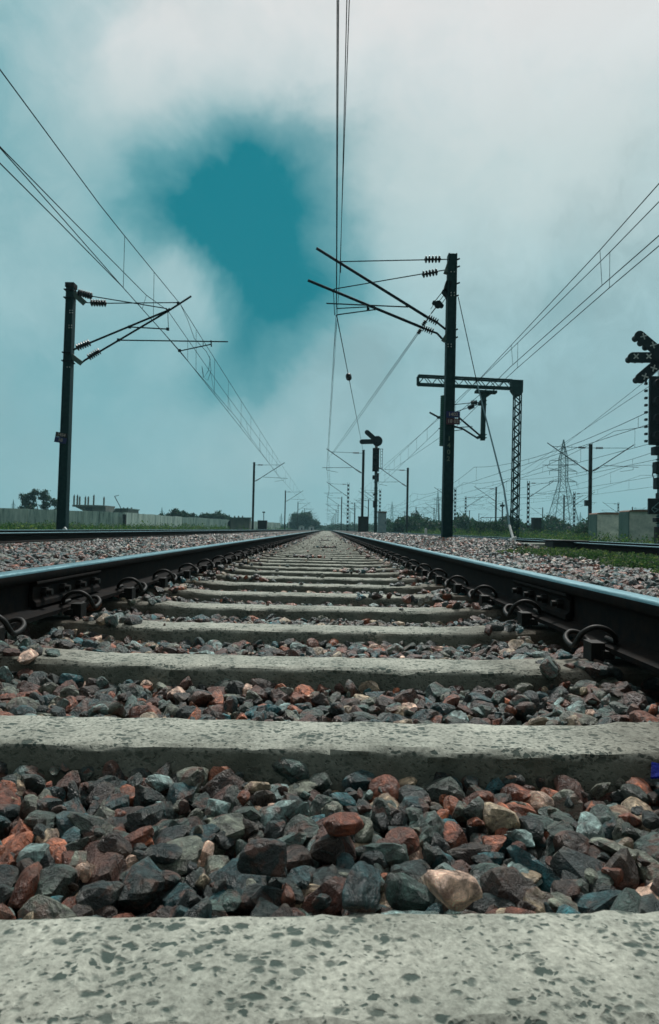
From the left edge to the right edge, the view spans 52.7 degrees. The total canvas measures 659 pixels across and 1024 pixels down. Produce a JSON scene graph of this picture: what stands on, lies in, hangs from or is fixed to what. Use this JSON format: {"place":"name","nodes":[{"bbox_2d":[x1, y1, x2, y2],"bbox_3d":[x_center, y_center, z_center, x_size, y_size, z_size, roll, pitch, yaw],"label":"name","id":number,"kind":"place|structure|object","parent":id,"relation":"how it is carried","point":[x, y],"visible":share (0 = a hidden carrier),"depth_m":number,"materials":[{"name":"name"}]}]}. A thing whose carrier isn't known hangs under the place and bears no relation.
{"place":"outdoors","nodes":[
{"label":"outdoors","id":0,"kind":"place"},
{"bbox_2d":[0,0,658,526],"label":"sky","id":1,"kind":"structure","parent":0,"point":[514,139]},
{"bbox_2d":[14,530,658,915],"bbox_3d":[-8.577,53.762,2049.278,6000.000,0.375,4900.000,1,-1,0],"label":"ground","id":2,"kind":"structure","parent":0,"point":[240,914],"depth_m":76.91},
{"bbox_2d":[17,489,56,509],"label":"round tree","id":3,"kind":"object","parent":2,"relation":"on","point":[44,498],"visible":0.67,"depth_m":99.68,"materials":[{"name":"green plant"}]},
{"bbox_2d":[72,494,114,511],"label":"unfinished building","id":4,"kind":"structure","parent":2,"relation":"on","point":[94,507],"depth_m":122.29,"materials":[{"name":"concrete"}]},
{"bbox_2d":[0,520,244,529],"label":"weed strip","id":5,"kind":"object","parent":2,"relation":"on","point":[31,526],"visible":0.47,"depth_m":39.73,"materials":[{"name":"green plant"}]},
{"bbox_2d":[113,507,139,512],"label":"shed","id":6,"kind":"structure","parent":2,"relation":"on","point":[127,510],"depth_m":107.00,"materials":[{"name":"concrete"}]},
{"bbox_2d":[0,508,280,528],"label":"boundary wall","id":7,"kind":"structure","parent":2,"relation":"on","point":[30,516],"depth_m":74.58,"materials":[{"name":"concrete"}]},
{"bbox_2d":[54,282,227,529],"bbox_3d":[-5.821,-2.849,20.457,5.262,8.306,0.700,1,-1,0],"label":"catenary mast","id":8,"kind":"object","parent":2,"relation":"on","point":[63,438],"visible":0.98,"depth_m":20.38,"materials":[{"name":"metal"}]},
{"bbox_2d":[0,69,313,513],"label":"overhead line","id":9,"kind":"object","parent":8,"relation":"hanging from","point":[124,251],"visible":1,"depth_m":14.78,"materials":[{"name":"black metal"}]},
{"bbox_2d":[0,529,308,532],"bbox_3d":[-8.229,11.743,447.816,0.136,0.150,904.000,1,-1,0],"label":"steel rail","id":10,"kind":"object","parent":2,"relation":"on","point":[6,531],"visible":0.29,"depth_m":19.05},
{"bbox_2d":[159,508,190,516],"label":"bush","id":11,"kind":"object","parent":2,"relation":"on","point":[175,512],"visible":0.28,"depth_m":109.37,"materials":[{"name":"green plant"}]},
{"bbox_2d":[180,510,196,516],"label":"bush","id":12,"kind":"object","parent":2,"relation":"on","point":[193,514],"visible":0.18,"depth_m":111.53,"materials":[{"name":"green plant"}]},
{"bbox_2d":[196,512,218,518],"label":"bush","id":13,"kind":"object","parent":2,"relation":"on","point":[210,516],"visible":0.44,"depth_m":124.52,"materials":[{"name":"green plant"}]},
{"bbox_2d":[211,510,231,519],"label":"bush","id":14,"kind":"object","parent":2,"relation":"on","point":[222,516],"visible":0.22,"depth_m":127.16,"materials":[{"name":"green plant"}]},
{"bbox_2d":[228,516,251,528],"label":"shed","id":15,"kind":"structure","parent":2,"relation":"on","point":[234,522],"depth_m":98.93,"materials":[{"name":"concrete"}]},
{"bbox_2d":[257,520,266,528],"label":"equipment cabinet","id":16,"kind":"object","parent":2,"relation":"on","point":[262,524],"visible":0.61,"depth_m":69.96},
{"bbox_2d":[251,462,287,528],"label":"catenary mast","id":17,"kind":"object","parent":2,"relation":"on","point":[253,492],"visible":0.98,"depth_m":73.02,"materials":[{"name":"metal"}]},
{"bbox_2d":[0,146,279,476],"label":"overhead line","id":18,"kind":"object","parent":17,"relation":"hanging from","point":[3,151],"visible":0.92,"depth_m":14.46,"materials":[{"name":"black metal"}]},
{"bbox_2d":[182,308,210,378],"bbox_3d":[-5.188,-6.593,25.908,1.228,2.839,0.518,1,-1,0],"label":"jumper cable","id":19,"kind":"object","parent":18,"relation":"hanging from","point":[202,347],"visible":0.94,"depth_m":25.66,"materials":[{"name":"black metal"}]},
{"bbox_2d":[5,590,574,654],"bbox_3d":[-0.098,0.475,2.322,2.750,0.384,0.259,1,-1,-1],"label":"concrete sleeper","id":20,"kind":"object","parent":2,"relation":"on","point":[268,634],"visible":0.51,"depth_m":2.25,"materials":[{"name":"concrete"}]},
{"bbox_2d":[284,490,301,528],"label":"catenary mast","id":21,"kind":"object","parent":2,"relation":"on","point":[285,507],"visible":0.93,"depth_m":125.95,"materials":[{"name":"metal"}]},
{"bbox_2d":[86,577,516,624],"bbox_3d":[-0.100,0.491,2.920,2.750,0.384,0.257,1,-1,0],"label":"concrete sleeper","id":22,"kind":"object","parent":2,"relation":"on","point":[386,615],"visible":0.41,"depth_m":2.84,"materials":[{"name":"concrete"}]},
{"bbox_2d":[0,530,322,629],"bbox_3d":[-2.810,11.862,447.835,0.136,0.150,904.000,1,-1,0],"label":"steel rail","id":23,"kind":"object","parent":22,"relation":"on","point":[28,595],"visible":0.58,"depth_m":2.62,"materials":[{"name":"metal"}]},
{"bbox_2d":[287,510,322,529],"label":"round tree","id":24,"kind":"object","parent":2,"relation":"on","point":[306,520],"visible":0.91,"depth_m":203.47,"materials":[{"name":"green plant"}]},
{"bbox_2d":[135,569,478,606],"bbox_3d":[-0.103,0.505,3.516,2.750,0.382,0.259,1,-1,0],"label":"concrete sleeper","id":25,"kind":"object","parent":2,"relation":"on","point":[297,598],"visible":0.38,"depth_m":3.44,"materials":[{"name":"concrete"}]},
{"bbox_2d":[199,555,420,577],"bbox_3d":[-0.110,0.553,5.320,2.750,0.384,0.259,1,-1,0],"label":"concrete sleeper","id":26,"kind":"object","parent":2,"relation":"on","point":[312,574],"visible":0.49,"depth_m":5.25,"materials":[{"name":"concrete"}]},
{"bbox_2d":[168,563,452,594],"bbox_3d":[-0.105,0.522,4.120,2.750,0.383,0.260,1,-1,0],"label":"concrete sleeper","id":27,"kind":"object","parent":2,"relation":"on","point":[215,585],"visible":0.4,"depth_m":4.05,"materials":[{"name":"concrete"}]},
{"bbox_2d":[191,559,434,584],"bbox_3d":[-0.108,0.537,4.715,2.750,0.383,0.260,1,-1,0],"label":"concrete sleeper","id":28,"kind":"object","parent":2,"relation":"on","point":[340,580],"visible":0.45,"depth_m":4.64,"materials":[{"name":"concrete"}]},
{"bbox_2d":[43,519,583,538],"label":"weeds","id":29,"kind":"object","parent":2,"relation":"on","point":[276,528],"visible":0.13,"depth_m":73.23,"materials":[{"name":"green plant"}]},
{"bbox_2d":[222,551,408,567],"bbox_3d":[-0.115,0.584,6.515,2.750,0.382,0.259,1,-1,0],"label":"concrete sleeper","id":30,"kind":"object","parent":2,"relation":"on","point":[317,565],"visible":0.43,"depth_m":6.44,"materials":[{"name":"concrete"}]},
{"bbox_2d":[223,553,410,572],"bbox_3d":[-0.113,0.569,5.915,2.750,0.384,0.257,1,-1,0],"label":"concrete sleeper","id":31,"kind":"object","parent":2,"relation":"on","point":[307,569],"visible":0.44,"depth_m":5.84,"materials":[{"name":"concrete"}]},
{"bbox_2d":[232,549,401,564],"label":"concrete sleeper","id":32,"kind":"object","parent":2,"relation":"on","point":[322,562],"visible":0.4,"depth_m":7.05,"materials":[{"name":"concrete"}]},
{"bbox_2d":[248,546,386,558],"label":"concrete sleeper","id":33,"kind":"object","parent":2,"relation":"on","point":[275,556],"visible":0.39,"depth_m":8.24,"materials":[{"name":"concrete"}]},
{"bbox_2d":[241,547,394,561],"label":"concrete sleeper","id":34,"kind":"object","parent":2,"relation":"on","point":[342,560],"visible":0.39,"depth_m":7.65,"materials":[{"name":"concrete"}]},
{"bbox_2d":[254,545,381,556],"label":"concrete sleeper","id":35,"kind":"object","parent":2,"relation":"on","point":[322,555],"visible":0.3,"depth_m":8.85,"materials":[{"name":"concrete"}]},
{"bbox_2d":[264,543,374,553],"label":"concrete sleeper","id":36,"kind":"object","parent":2,"relation":"on","point":[372,550],"visible":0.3,"depth_m":10.05,"materials":[{"name":"concrete"}]},
{"bbox_2d":[259,544,380,554],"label":"concrete sleeper","id":37,"kind":"object","parent":2,"relation":"on","point":[318,553],"visible":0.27,"depth_m":9.45,"materials":[{"name":"concrete"}]},
{"bbox_2d":[270,542,372,551],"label":"concrete sleeper","id":38,"kind":"object","parent":2,"relation":"on","point":[316,550],"visible":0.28,"depth_m":10.65,"materials":[{"name":"concrete"}]},
{"bbox_2d":[273,541,370,550],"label":"concrete sleeper","id":39,"kind":"object","parent":2,"relation":"on","point":[314,549],"visible":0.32,"depth_m":11.25,"materials":[{"name":"concrete"}]},
{"bbox_2d":[276,541,367,549],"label":"concrete sleeper","id":40,"kind":"object","parent":2,"relation":"on","point":[317,548],"visible":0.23,"depth_m":11.85,"materials":[{"name":"concrete"}]},
{"bbox_2d":[282,540,361,547],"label":"concrete sleeper","id":41,"kind":"object","parent":2,"relation":"on","point":[315,546],"visible":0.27,"depth_m":13.05,"materials":[{"name":"concrete"}]},
{"bbox_2d":[286,539,357,545],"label":"concrete sleeper","id":42,"kind":"object","parent":2,"relation":"on","point":[316,544],"visible":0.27,"depth_m":14.85,"materials":[{"name":"concrete"}]},
{"bbox_2d":[280,540,364,548],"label":"concrete sleeper","id":43,"kind":"object","parent":2,"relation":"on","point":[316,547],"visible":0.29,"depth_m":12.44,"materials":[{"name":"concrete"}]},
{"bbox_2d":[282,539,362,546],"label":"concrete sleeper","id":44,"kind":"object","parent":2,"relation":"on","point":[321,546],"visible":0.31,"depth_m":13.65,"materials":[{"name":"concrete"}]},
{"bbox_2d":[286,539,358,545],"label":"concrete sleeper","id":45,"kind":"object","parent":2,"relation":"on","point":[321,545],"visible":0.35,"depth_m":14.26,"materials":[{"name":"concrete"}]},
{"bbox_2d":[0,532,658,919],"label":"ballast","id":46,"kind":"structure","parent":2,"relation":"on","point":[140,842],"depth_m":0.96,"materials":[{"name":"gravel"}]},
{"bbox_2d":[0,529,314,543],"bbox_3d":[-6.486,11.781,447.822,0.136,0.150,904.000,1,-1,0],"label":"steel rail","id":47,"kind":"object","parent":46,"relation":"on","point":[18,537],"visible":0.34,"depth_m":13.13,"materials":[{"name":"metal"}]},
{"bbox_2d":[237,838,286,877],"bbox_3d":[-0.069,0.366,0.696,0.055,0.045,0.025,2,-2,-35],"label":"stone","id":48,"kind":"object","parent":46,"relation":"on","point":[264,856],"visible":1,"depth_m":0.69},
{"bbox_2d":[323,812,363,836],"bbox_3d":[0.016,0.379,0.815,0.055,0.031,0.052,2,-2,-28],"label":"stone","id":49,"kind":"object","parent":46,"relation":"on","point":[341,824],"visible":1,"depth_m":0.80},
{"bbox_2d":[342,861,380,912],"bbox_3d":[0.033,0.352,0.621,0.033,0.043,0.055,0,-13,32],"label":"stone","id":50,"kind":"object","parent":46,"relation":"on","point":[361,889],"visible":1,"depth_m":0.61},
{"bbox_2d":[377,511,386,532],"bbox_3d":[3.011,0.617,38.255,0.518,1.293,0.570,1,-1,0],"label":"relay cabinet","id":51,"kind":"object","parent":46,"relation":"on","point":[381,525],"visible":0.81,"depth_m":38.01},
{"bbox_2d":[424,869,482,911],"bbox_3d":[0.116,0.353,0.628,0.051,0.039,0.035,32,4,-19],"label":"stone","id":52,"kind":"object","parent":46,"relation":"on","point":[457,890],"visible":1,"depth_m":0.62,"materials":[{"name":"stone"}]},
{"bbox_2d":[651,762,658,778],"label":"plastic scrap","id":53,"kind":"object","parent":46,"relation":"on","point":[654,770],"visible":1,"depth_m":0.99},
{"bbox_2d":[0,910,658,1023],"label":"concrete sleeper","id":54,"kind":"object","parent":2,"relation":"on","point":[600,967],"visible":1,"depth_m":0.52,"materials":[{"name":"concrete"}]},
{"bbox_2d":[329,530,658,674],"bbox_3d":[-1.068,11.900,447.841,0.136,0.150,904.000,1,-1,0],"label":"steel rail","id":55,"kind":"object","parent":54,"relation":"on","point":[630,620],"visible":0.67,"depth_m":2.10,"materials":[{"name":"metal"}]},
{"bbox_2d":[0,715,658,801],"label":"concrete sleeper","id":56,"kind":"object","parent":2,"relation":"on","point":[588,758],"visible":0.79,"depth_m":1.05,"materials":[{"name":"concrete"}]},
{"bbox_2d":[0,615,658,702],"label":"concrete sleeper","id":57,"kind":"object","parent":2,"relation":"on","point":[293,672],"visible":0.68,"depth_m":1.65,"materials":[{"name":"concrete"}]},
{"bbox_2d":[328,497,341,530],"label":"catenary mast","id":58,"kind":"object","parent":2,"relation":"on","point":[341,511],"visible":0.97,"depth_m":147.02,"materials":[{"name":"metal"}]},
{"bbox_2d":[327,482,348,530],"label":"catenary mast","id":59,"kind":"object","parent":2,"relation":"on","point":[347,484],"visible":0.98,"depth_m":102.03,"materials":[{"name":"metal"}]},
{"bbox_2d":[327,0,346,510],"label":"overhead line","id":60,"kind":"object","parent":59,"relation":"hanging from","point":[336,183],"visible":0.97,"depth_m":11.17,"materials":[{"name":"black metal"}]},
{"bbox_2d":[326,449,364,515],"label":"catenary mast","id":61,"kind":"object","parent":2,"relation":"on","point":[362,488],"visible":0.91,"depth_m":60.07,"materials":[{"name":"metal"}]},
{"bbox_2d":[343,503,354,530],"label":"catenary mast","id":62,"kind":"object","parent":2,"relation":"on","point":[354,513],"visible":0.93,"depth_m":170.02,"materials":[{"name":"metal"}]},
{"bbox_2d":[356,499,368,530],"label":"catenary mast","id":63,"kind":"object","parent":2,"relation":"on","point":[368,512],"visible":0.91,"depth_m":150.04,"materials":[{"name":"metal"}]},
{"bbox_2d":[358,516,368,531],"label":"equipment cabinet","id":64,"kind":"object","parent":2,"relation":"on","point":[362,523],"visible":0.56,"depth_m":57.00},
{"bbox_2d":[358,488,380,510],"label":"catenary mast","id":65,"kind":"object","parent":2,"relation":"on","point":[373,498],"visible":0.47,"depth_m":112.09,"materials":[{"name":"metal"}]},
{"bbox_2d":[360,430,382,532],"bbox_3d":[2.464,-1.612,39.925,1.436,6.614,0.532,1,-1,0],"label":"junction signal","id":66,"kind":"object","parent":2,"relation":"on","point":[376,441],"visible":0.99,"depth_m":39.91,"materials":[{"name":"metal"}]},
{"bbox_2d":[308,247,459,537],"bbox_3d":[1.443,-2.873,17.687,4.217,8.127,0.750,1,-1,0],"label":"catenary mast","id":67,"kind":"object","parent":2,"relation":"on","point":[451,417],"visible":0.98,"depth_m":17.61,"materials":[{"name":"metal"}]},
{"bbox_2d":[336,0,349,306],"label":"overhead line","id":68,"kind":"object","parent":67,"relation":"hanging from","point":[337,117],"visible":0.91,"depth_m":10.02,"materials":[{"name":"black metal"}]},
{"bbox_2d":[336,315,362,447],"bbox_3d":[1.608,-5.438,38.962,0.240,1.573,42.506,1,-1,4],"label":"tension wire","id":69,"kind":"object","parent":67,"relation":"attached to","point":[348,377],"visible":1,"depth_m":25.94,"materials":[{"name":"black metal"}]},
{"bbox_2d":[330,313,431,455],"bbox_3d":[1.115,-4.795,38.906,0.392,1.161,42.534,1,-1,-4],"label":"tension wire","id":70,"kind":"object","parent":67,"relation":"attached to","point":[420,329],"visible":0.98,"depth_m":20.12,"materials":[{"name":"black metal"}]},
{"bbox_2d":[334,334,417,451],"bbox_3d":[1.470,-4.945,38.958,0.414,1.486,42.450,1,-1,-3],"label":"tension wire","id":71,"kind":"object","parent":70,"relation":"attached to","point":[383,383],"visible":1,"depth_m":24.23,"materials":[{"name":"black metal"}]},
{"bbox_2d":[431,292,445,312],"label":"pulley block","id":72,"kind":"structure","parent":67,"relation":"attached to","point":[437,304],"depth_m":17.75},
{"bbox_2d":[439,313,445,445],"bbox_3d":[3.112,-3.780,17.968,0.226,4.122,0.216,1,-1,0],"label":"counterweight stack","id":73,"kind":"object","parent":67,"relation":"hanging from","point":[441,419],"visible":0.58,"depth_m":17.87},
{"bbox_2d":[458,297,516,540],"bbox_3d":[3.941,-2.485,16.430,0.434,6.548,2.715,2,-2,-16],"label":"guy wire","id":74,"kind":"object","parent":67,"relation":"attached to","point":[511,532],"visible":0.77,"depth_m":16.30,"materials":[{"name":"grey metal"}]},
{"bbox_2d":[378,467,408,531],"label":"catenary mast","id":75,"kind":"object","parent":2,"relation":"on","point":[407,488],"visible":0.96,"depth_m":75.05,"materials":[{"name":"metal"}]},
{"bbox_2d":[280,510,587,537],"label":"hedge row","id":76,"kind":"object","parent":2,"relation":"on","point":[416,522],"visible":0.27,"depth_m":97.47,"materials":[{"name":"green plant"}]},
{"bbox_2d":[434,487,455,519],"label":"catenary mast","id":77,"kind":"object","parent":2,"relation":"on","point":[454,502],"visible":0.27,"depth_m":105.09,"materials":[{"name":"metal"}]},
{"bbox_2d":[416,374,522,537],"bbox_3d":[6.650,-2.414,31.901,5.054,8.220,0.660,1,-1,0],"label":"gantry mast","id":78,"kind":"object","parent":2,"relation":"on","point":[515,388],"visible":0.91,"depth_m":31.83,"materials":[{"name":"metal"}]},
{"bbox_2d":[350,183,658,509],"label":"overhead line","id":79,"kind":"object","parent":78,"relation":"hanging from","point":[540,313],"visible":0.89,"depth_m":15.77,"materials":[{"name":"black metal"}]},
{"bbox_2d":[384,202,658,467],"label":"overhead line","id":80,"kind":"object","parent":78,"relation":"hanging from","point":[569,322],"visible":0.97,"depth_m":16.14,"materials":[{"name":"black metal"}]},
{"bbox_2d":[472,486,496,521],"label":"catenary mast","id":81,"kind":"object","parent":2,"relation":"on","point":[495,500],"visible":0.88,"depth_m":101.16,"materials":[{"name":"metal"}]},
{"bbox_2d":[461,519,508,535],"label":"bush","id":82,"kind":"object","parent":2,"relation":"on","point":[495,526],"visible":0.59,"depth_m":61.84,"materials":[{"name":"green plant"}]},
{"bbox_2d":[481,517,509,531],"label":"railing","id":83,"kind":"object","parent":2,"relation":"on","point":[494,517],"visible":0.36,"depth_m":66.05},
{"bbox_2d":[342,530,658,556],"bbox_3d":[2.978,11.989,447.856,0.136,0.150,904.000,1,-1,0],"label":"steel rail","id":84,"kind":"object","parent":2,"relation":"on","point":[629,548],"visible":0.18,"depth_m":11.31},
{"bbox_2d":[349,530,658,546],"bbox_3d":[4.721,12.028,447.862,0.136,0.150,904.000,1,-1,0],"label":"steel rail","id":85,"kind":"object","parent":2,"relation":"on","point":[634,544],"visible":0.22,"depth_m":19.26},
{"bbox_2d":[515,543,544,546],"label":"anchor slab","id":86,"kind":"structure","parent":2,"relation":"on","point":[539,544],"depth_m":14.01,"materials":[{"name":"concrete"}]},
{"bbox_2d":[405,525,658,543],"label":"weed patch","id":87,"kind":"object","parent":2,"relation":"on","point":[558,535],"visible":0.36,"depth_m":32.78,"materials":[{"name":"green plant"}]},
{"bbox_2d":[527,481,553,531],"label":"catenary mast","id":88,"kind":"object","parent":2,"relation":"on","point":[528,493],"visible":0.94,"depth_m":88.12,"materials":[{"name":"metal"}]},
{"bbox_2d":[547,439,578,523],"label":"pylon","id":89,"kind":"object","parent":2,"relation":"on","point":[564,481],"visible":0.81,"depth_m":200.55,"materials":[{"name":"metal"}]},
{"bbox_2d":[543,539,588,548],"bbox_3d":[4.680,0.711,13.206,0.720,0.310,0.560,1,-1,0],"label":"track box","id":90,"kind":"object","parent":2,"relation":"on","point":[560,543],"visible":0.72,"depth_m":12.96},
{"bbox_2d":[563,495,582,521],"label":"catenary mast","id":91,"kind":"object","parent":2,"relation":"on","point":[564,506],"visible":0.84,"depth_m":118.20,"materials":[{"name":"metal"}]},
{"bbox_2d":[495,544,658,572],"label":"ground weeds","id":92,"kind":"object","parent":2,"relation":"on","point":[633,560],"visible":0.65,"depth_m":8.95,"materials":[{"name":"green plant"}]},
{"bbox_2d":[571,523,587,538],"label":"bush","id":93,"kind":"object","parent":2,"relation":"on","point":[580,530],"visible":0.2,"depth_m":43.83,"materials":[{"name":"green plant"}]},
{"bbox_2d":[573,492,596,525],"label":"catenary mast","id":94,"kind":"object","parent":2,"relation":"on","point":[577,503],"visible":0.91,"depth_m":108.19,"materials":[{"name":"metal"}]},
{"bbox_2d":[547,442,633,519],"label":"catenary mast","id":95,"kind":"object","parent":2,"relation":"on","point":[588,502],"visible":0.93,"depth_m":51.15,"materials":[{"name":"metal"}]},
{"bbox_2d":[366,414,647,514],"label":"overhead line","id":96,"kind":"object","parent":95,"relation":"hanging from","point":[544,454],"visible":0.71,"depth_m":44.01,"materials":[{"name":"black metal"}]},
{"bbox_2d":[371,427,647,517],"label":"overhead line","id":97,"kind":"object","parent":95,"relation":"hanging from","point":[548,464],"visible":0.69,"depth_m":54.87,"materials":[{"name":"black metal"}]},
{"bbox_2d":[394,453,655,514],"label":"overhead line","id":98,"kind":"object","parent":95,"relation":"hanging from","point":[551,477],"visible":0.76,"depth_m":65.71,"materials":[{"name":"black metal"}]},
{"bbox_2d":[588,512,618,541],"bbox_3d":[11.949,0.866,28.532,1.333,1.680,1.070,1,-1,3],"label":"relay cabinet","id":99,"kind":"object","parent":2,"relation":"on","point":[603,522],"visible":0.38,"depth_m":28.06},
{"bbox_2d":[618,509,656,543],"bbox_3d":[12.199,0.781,26.034,1.367,1.729,1.070,1,-1,3],"label":"relay cabinet","id":100,"kind":"object","parent":2,"relation":"on","point":[634,523],"visible":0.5,"depth_m":25.56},
{"bbox_2d":[625,331,658,543],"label":"junction signal","id":101,"kind":"object","parent":2,"relation":"on","point":[648,343],"visible":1,"depth_m":20.93,"materials":[{"name":"paint"}]},
{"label":"catenary mast","id":102,"kind":"object","parent":2,"relation":"on","visible":0},
{"bbox_2d":[391,465,655,517],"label":"overhead line","id":103,"kind":"object","parent":102,"relation":"hanging from","point":[566,487],"visible":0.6,"depth_m":79.29,"materials":[{"name":"black metal"}]},
{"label":"catenary mast","id":104,"kind":"object","parent":2,"relation":"on","visible":0},
{"bbox_2d":[424,475,656,516],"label":"overhead line","id":105,"kind":"object","parent":104,"relation":"hanging from","point":[557,497],"visible":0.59,"depth_m":99.41,"materials":[{"name":"black metal"}]},
{"bbox_2d":[435,493,441,520],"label":"pylon","id":106,"kind":"object","parent":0,"point":[437,507],"visible":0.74,"depth_m":420.58,"materials":[{"name":"metal"}]},
{"bbox_2d":[531,518,541,534],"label":"equipment cabinet","id":107,"kind":"object","parent":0,"point":[536,523],"visible":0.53,"depth_m":72.09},
{"bbox_2d":[494,386,648,489],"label":"tension wire","id":108,"kind":"object","parent":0,"point":[590,425],"visible":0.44,"depth_m":52.42,"materials":[{"name":"black metal"}]},
{"bbox_2d":[523,371,657,477],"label":"tension wire","id":109,"kind":"object","parent":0,"point":[599,417],"visible":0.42,"depth_m":56.46,"materials":[{"name":"black metal"}]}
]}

